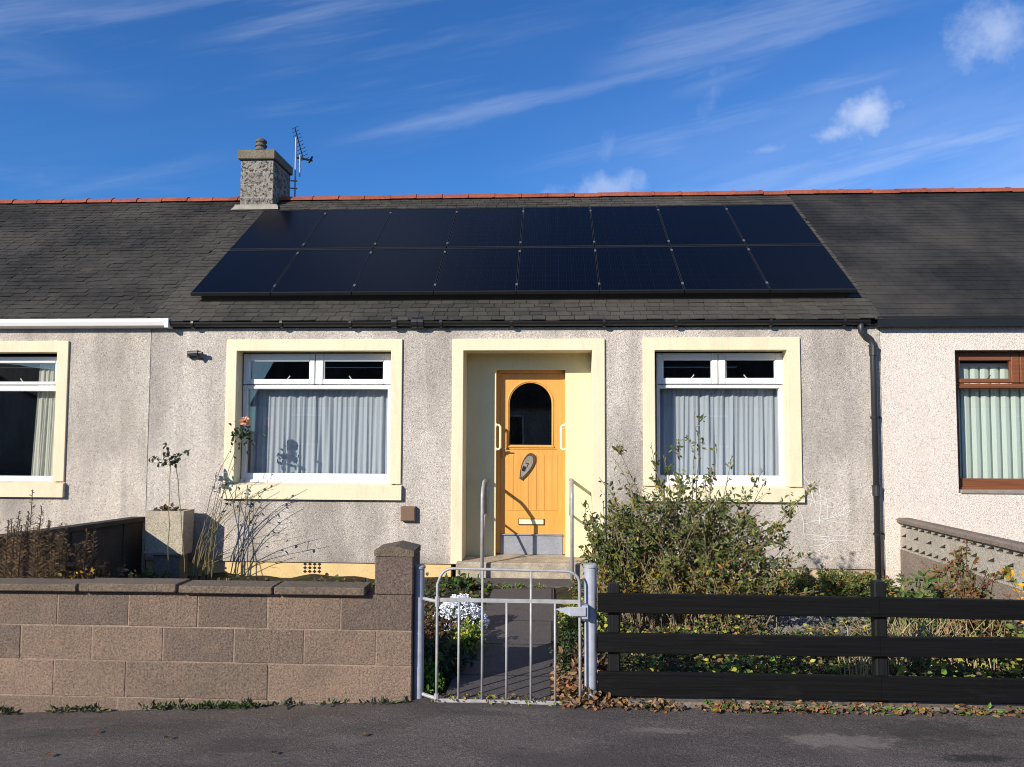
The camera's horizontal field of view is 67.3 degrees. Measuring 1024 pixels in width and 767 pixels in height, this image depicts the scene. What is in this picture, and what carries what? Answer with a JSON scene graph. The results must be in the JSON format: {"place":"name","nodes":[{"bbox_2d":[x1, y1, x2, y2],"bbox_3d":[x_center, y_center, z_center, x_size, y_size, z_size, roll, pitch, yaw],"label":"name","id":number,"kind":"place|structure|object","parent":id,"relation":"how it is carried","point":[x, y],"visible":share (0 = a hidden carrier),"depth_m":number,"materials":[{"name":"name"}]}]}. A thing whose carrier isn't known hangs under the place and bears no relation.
{"place":"outdoors","nodes":[
{"label":"outdoors","id":0,"kind":"place"},
{"bbox_2d":[444,587,553,700],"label":"path","id":1,"kind":"structure","parent":0,"point":[518,650],"depth_m":5.80,"materials":[{"name":"concrete"}]},
{"bbox_2d":[0,695,1023,766],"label":"pavement","id":2,"kind":"structure","parent":0,"point":[424,731],"depth_m":4.19,"materials":[{"name":"grey asphalt"}]},
{"bbox_2d":[0,695,408,714],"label":"weeds","id":3,"kind":"object","parent":2,"relation":"on","point":[204,704],"visible":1,"depth_m":4.72,"materials":[{"name":"green plant"}]},
{"bbox_2d":[413,564,425,698],"bbox_3d":[-0.578,1.583,4.773,0.076,0.905,0.076,0,-3,3],"label":"gate post","id":4,"kind":"object","parent":2,"relation":"on","point":[418,673],"visible":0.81,"depth_m":4.75,"materials":[{"name":"silver paint"}]},
{"bbox_2d":[422,567,587,705],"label":"garden gate","id":5,"kind":"structure","parent":4,"relation":"attached to","point":[580,610],"depth_m":4.66,"materials":[{"name":"silver paint"}]},
{"bbox_2d":[431,691,586,705],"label":"fallen leaves","id":6,"kind":"object","parent":2,"relation":"on","point":[494,697],"visible":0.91,"depth_m":4.66,"materials":[{"name":"brown plant"}]},
{"bbox_2d":[583,563,597,700],"bbox_3d":[0.482,1.558,4.719,0.088,0.895,0.088,0,-3,3],"label":"gate post","id":7,"kind":"object","parent":2,"relation":"on","point":[590,628],"visible":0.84,"depth_m":4.69,"materials":[{"name":"silver paint"}]},
{"bbox_2d":[711,708,720,712],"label":"fallen leaf","id":8,"kind":"object","parent":2,"relation":"on","point":[715,710],"visible":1,"depth_m":4.49,"materials":[{"name":"orange plant"}]},
{"bbox_2d":[560,695,1023,717],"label":"fallen leaves","id":9,"kind":"object","parent":2,"relation":"on","point":[719,703],"visible":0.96,"depth_m":4.54,"materials":[{"name":"brown plant"}]},
{"bbox_2d":[601,696,1023,712],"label":"fence kerb","id":10,"kind":"structure","parent":2,"relation":"on","point":[689,702],"depth_m":4.60,"materials":[{"name":"grey concrete"}]},
{"bbox_2d":[597,580,1023,703],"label":"rail fence","id":11,"kind":"object","parent":10,"relation":"on","point":[879,646],"visible":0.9,"depth_m":4.61,"materials":[{"name":"black wood"}]},
{"bbox_2d":[637,699,1023,717],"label":"weeds","id":12,"kind":"object","parent":2,"relation":"on","point":[851,707],"visible":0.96,"depth_m":4.51,"materials":[{"name":"brown plant"}]},
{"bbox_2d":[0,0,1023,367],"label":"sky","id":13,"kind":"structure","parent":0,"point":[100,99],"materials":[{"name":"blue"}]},
{"bbox_2d":[138,572,1023,703],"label":"garden ground","id":14,"kind":"structure","parent":0,"point":[562,593],"depth_m":7.16,"materials":[{"name":"soil"}]},
{"bbox_2d":[0,489,99,578],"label":"astilbe plant","id":15,"kind":"object","parent":14,"relation":"on","point":[35,563],"visible":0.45,"depth_m":5.53,"materials":[{"name":"brown plant"}]},
{"bbox_2d":[0,542,137,578],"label":"fern plant","id":16,"kind":"object","parent":14,"relation":"on","point":[100,572],"visible":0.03,"depth_m":5.83,"materials":[{"name":"brown plant"}]},
{"bbox_2d":[0,517,144,577],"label":"divider wall","id":17,"kind":"structure","parent":14,"relation":"on","point":[119,542],"depth_m":8.85,"materials":[{"name":"grey concrete"}]},
{"bbox_2d":[58,558,94,578],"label":"fern plant","id":18,"kind":"object","parent":14,"relation":"on","point":[71,576],"visible":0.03,"depth_m":5.19,"materials":[{"name":"yellow plant"}]},
{"bbox_2d":[0,196,250,572],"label":"terraced house","id":19,"kind":"structure","parent":14,"relation":"on","point":[88,287],"depth_m":10.02,"materials":[{"name":"grey paint"}]},
{"bbox_2d":[0,357,56,480],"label":"window","id":20,"kind":"structure","parent":19,"relation":"in","point":[3,360],"depth_m":9.95,"materials":[{"name":"white plastic"}]},
{"bbox_2d":[31,363,55,475],"bbox_3d":[-6.053,0.459,10.059,0.437,1.520,0.040,0,-3,3],"label":"curtain","id":21,"kind":"object","parent":19,"relation":"hanging from","point":[42,456],"visible":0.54,"depth_m":10.05,"materials":[{"name":"white fabric"}]},
{"bbox_2d":[132,566,171,577],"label":"border plant","id":22,"kind":"object","parent":14,"relation":"on","point":[151,574],"visible":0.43,"depth_m":8.74,"materials":[{"name":"green plant"}]},
{"bbox_2d":[144,509,193,578],"bbox_3d":[-4.159,2.012,9.327,0.476,0.948,0.284,0,-3,3],"label":"planter","id":23,"kind":"object","parent":14,"relation":"on","point":[156,530],"visible":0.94,"depth_m":9.21,"materials":[{"name":"concrete"}]},
{"bbox_2d":[154,502,178,510],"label":"dead leaves","id":24,"kind":"object","parent":23,"relation":"in","point":[165,507],"visible":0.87,"depth_m":9.34,"materials":[{"name":"brown plant"}]},
{"bbox_2d":[148,442,190,578],"bbox_3d":[-3.998,1.478,8.989,0.577,1.576,0.257,-1,-3,15],"label":"potted rose","id":25,"kind":"object","parent":14,"relation":"on","point":[175,460],"visible":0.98,"depth_m":9.05,"materials":[{"name":"green plant"}]},
{"bbox_2d":[0,540,420,712],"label":"boundary wall","id":26,"kind":"structure","parent":14,"relation":"on","point":[117,644],"depth_m":4.77,"materials":[{"name":"concrete"}]},
{"bbox_2d":[189,416,301,579],"bbox_3d":[-3.169,1.393,9.305,1.344,1.998,0.346,0,-3,3],"label":"climbing rose","id":27,"kind":"object","parent":14,"relation":"on","point":[245,421],"visible":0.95,"depth_m":9.26,"materials":[{"name":"green plant"}]},
{"bbox_2d":[143,571,491,680],"bbox_3d":[-2.428,2.133,7.071,4.302,0.309,3.988,0,-3,3],"label":"ground cover","id":28,"kind":"object","parent":14,"relation":"on","point":[477,585],"visible":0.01,"depth_m":8.38,"materials":[{"name":"green plant"}]},
{"bbox_2d":[423,656,445,694],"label":"weed clump","id":29,"kind":"object","parent":14,"relation":"on","point":[429,677],"visible":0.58,"depth_m":4.83,"materials":[{"name":"green plant"}]},
{"bbox_2d":[424,602,460,644],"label":"border plant","id":30,"kind":"object","parent":14,"relation":"on","point":[429,629],"visible":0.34,"depth_m":5.97,"materials":[{"name":"green plant"}]},
{"bbox_2d":[424,634,478,678],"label":"border plant","id":31,"kind":"object","parent":14,"relation":"on","point":[447,663],"visible":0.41,"depth_m":5.31,"materials":[{"name":"green plant"}]},
{"bbox_2d":[439,570,480,592],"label":"border plant","id":32,"kind":"object","parent":14,"relation":"on","point":[462,581],"visible":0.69,"depth_m":8.52,"materials":[{"name":"green plant"}]},
{"bbox_2d":[431,593,489,631],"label":"flower clump","id":33,"kind":"object","parent":14,"relation":"on","point":[472,607],"visible":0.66,"depth_m":6.60,"materials":[{"name":"white plant"}]},
{"bbox_2d":[449,617,486,653],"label":"border plant","id":34,"kind":"object","parent":14,"relation":"on","point":[469,633],"visible":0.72,"depth_m":5.84,"materials":[{"name":"green plant"}]},
{"bbox_2d":[480,478,487,578],"bbox_3d":[-0.341,1.805,9.482,0.042,1.245,0.620,0,-3,3],"label":"handrail","id":35,"kind":"object","parent":14,"relation":"on","point":[484,487],"visible":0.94,"depth_m":9.19,"materials":[{"name":"silver paint"}]},
{"bbox_2d":[480,582,545,589],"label":"border plant","id":36,"kind":"object","parent":14,"relation":"on","point":[516,586],"visible":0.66,"depth_m":8.67,"materials":[{"name":"green plant"}]},
{"bbox_2d":[145,126,884,580],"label":"terraced house","id":37,"kind":"structure","parent":14,"relation":"on","point":[523,352],"depth_m":9.68,"materials":[{"name":"paint"}]},
{"bbox_2d":[239,353,390,482],"bbox_3d":[-2.480,0.438,9.774,1.935,1.642,0.100,0,-3,3],"label":"window","id":38,"kind":"structure","parent":37,"relation":"in","point":[316,361],"depth_m":9.76,"materials":[{"name":"white plastic"}]},
{"bbox_2d":[250,384,387,473],"bbox_3d":[-2.444,0.602,9.895,1.855,1.240,0.069,0,-3,3],"label":"curtain","id":39,"kind":"object","parent":37,"relation":"hanging from","point":[324,431],"visible":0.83,"depth_m":9.89,"materials":[{"name":"white fabric"}]},
{"bbox_2d":[500,374,562,533],"bbox_3d":[0.254,0.901,9.925,0.806,2.065,0.109,0,-3,3],"label":"door","id":40,"kind":"structure","parent":37,"relation":"in","point":[531,476],"depth_m":9.91,"materials":[{"name":"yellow wood"}]},
{"bbox_2d":[655,382,779,476],"bbox_3d":[2.576,0.604,9.630,1.560,1.240,0.064,0,-3,3],"label":"curtain","id":41,"kind":"object","parent":37,"relation":"hanging from","point":[740,426],"visible":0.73,"depth_m":9.63,"materials":[{"name":"white fabric"}]},
{"bbox_2d":[656,353,784,485],"bbox_3d":[2.570,0.440,9.509,1.570,1.642,0.100,0,-3,3],"label":"window","id":42,"kind":"structure","parent":37,"relation":"in","point":[717,361],"depth_m":9.50,"materials":[{"name":"white plastic"}]},
{"bbox_2d":[472,578,583,590],"bbox_3d":[0.207,2.373,8.964,1.520,0.115,0.470,0,-3,3],"label":"path step","id":43,"kind":"object","parent":14,"relation":"on","point":[556,583],"visible":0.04,"depth_m":8.95,"materials":[{"name":"concrete"}]},
{"bbox_2d":[548,629,583,675],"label":"border plant","id":44,"kind":"object","parent":14,"relation":"on","point":[566,642],"visible":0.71,"depth_m":5.28,"materials":[{"name":"green plant"}]},
{"bbox_2d":[569,478,573,579],"bbox_3d":[0.728,1.806,9.427,0.042,1.245,0.620,0,-3,3],"label":"handrail","id":45,"kind":"object","parent":14,"relation":"on","point":[571,501],"visible":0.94,"depth_m":9.13,"materials":[{"name":"silver paint"}]},
{"bbox_2d":[552,596,607,644],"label":"border plant","id":46,"kind":"object","parent":14,"relation":"on","point":[571,623],"visible":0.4,"depth_m":6.11,"materials":[{"name":"green plant"}]},
{"bbox_2d":[557,641,607,679],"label":"border plant","id":47,"kind":"object","parent":14,"relation":"on","point":[600,661],"visible":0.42,"depth_m":5.03,"materials":[{"name":"brown plant"}]},
{"bbox_2d":[550,657,626,705],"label":"fallen leaves","id":48,"kind":"object","parent":14,"relation":"on","point":[566,684],"visible":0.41,"depth_m":4.68,"materials":[{"name":"brown plant"}]},
{"bbox_2d":[576,412,826,634],"bbox_3d":[1.636,1.204,6.717,2.143,1.910,1.373,0,-3,3],"label":"garden shrub","id":49,"kind":"object","parent":14,"relation":"on","point":[702,563],"visible":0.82,"depth_m":6.71,"materials":[{"name":"green plant"}]},
{"bbox_2d":[564,578,952,619],"bbox_3d":[2.511,2.207,8.065,3.912,0.296,1.925,0,-3,3],"label":"ground cover","id":50,"kind":"object","parent":14,"relation":"on","point":[647,588],"visible":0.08,"depth_m":8.29,"materials":[{"name":"green plant"}]},
{"bbox_2d":[597,613,1023,677],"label":"ground cover","id":51,"kind":"object","parent":14,"relation":"on","point":[722,658],"visible":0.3,"depth_m":5.35,"materials":[{"name":"green plant"}]},
{"bbox_2d":[749,563,901,596],"bbox_3d":[3.417,2.169,8.468,1.660,0.364,0.790,0,-3,3],"label":"hedge","id":52,"kind":"object","parent":14,"relation":"on","point":[851,580],"visible":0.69,"depth_m":8.33,"materials":[{"name":"green plant"}]},
{"bbox_2d":[833,628,910,675],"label":"dry stalks","id":53,"kind":"object","parent":14,"relation":"on","point":[857,671],"visible":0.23,"depth_m":5.02,"materials":[{"name":"plant"}]},
{"bbox_2d":[788,187,1023,586],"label":"terraced house","id":54,"kind":"structure","parent":14,"relation":"on","point":[937,275],"depth_m":9.31,"materials":[{"name":"concrete"}]},
{"bbox_2d":[955,352,1023,489],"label":"window","id":55,"kind":"structure","parent":54,"relation":"in","point":[1015,360],"depth_m":9.29,"materials":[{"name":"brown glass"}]},
{"bbox_2d":[956,363,1023,478],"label":"blind","id":56,"kind":"object","parent":54,"relation":"attached to","point":[991,429],"depth_m":9.42,"materials":[{"name":"white fabric"}]},
{"bbox_2d":[889,570,944,636],"bbox_3d":[3.023,1.740,5.787,0.440,0.680,0.442,0,-3,3],"label":"leafy shrub","id":57,"kind":"object","parent":14,"relation":"on","point":[928,581],"visible":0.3,"depth_m":5.75,"materials":[{"name":"green plant"}]},
{"bbox_2d":[840,617,1005,676],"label":"dry stalks","id":58,"kind":"object","parent":14,"relation":"on","point":[931,634],"visible":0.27,"depth_m":5.23,"materials":[{"name":"plant"}]},
{"bbox_2d":[895,540,1010,659],"bbox_3d":[3.363,1.645,5.914,0.733,0.908,0.673,0,-3,3],"label":"berry shrub","id":59,"kind":"object","parent":14,"relation":"on","point":[966,589],"visible":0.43,"depth_m":5.85,"materials":[{"name":"green plant"}]},
{"bbox_2d":[896,518,1023,628],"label":"divider wall","id":60,"kind":"structure","parent":14,"relation":"on","point":[930,544],"depth_m":7.81,"materials":[{"name":"concrete"}]},
{"bbox_2d":[999,566,1023,636],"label":"yellow shrub","id":61,"kind":"object","parent":14,"relation":"on","point":[1010,577],"visible":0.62,"depth_m":5.64,"materials":[{"name":"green plant"}]},
{"bbox_2d":[738,615,890,635],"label":"gravel","id":62,"kind":"structure","parent":0,"point":[791,621],"depth_m":6.83,"materials":[{"name":"grey gravel"}]}
]}

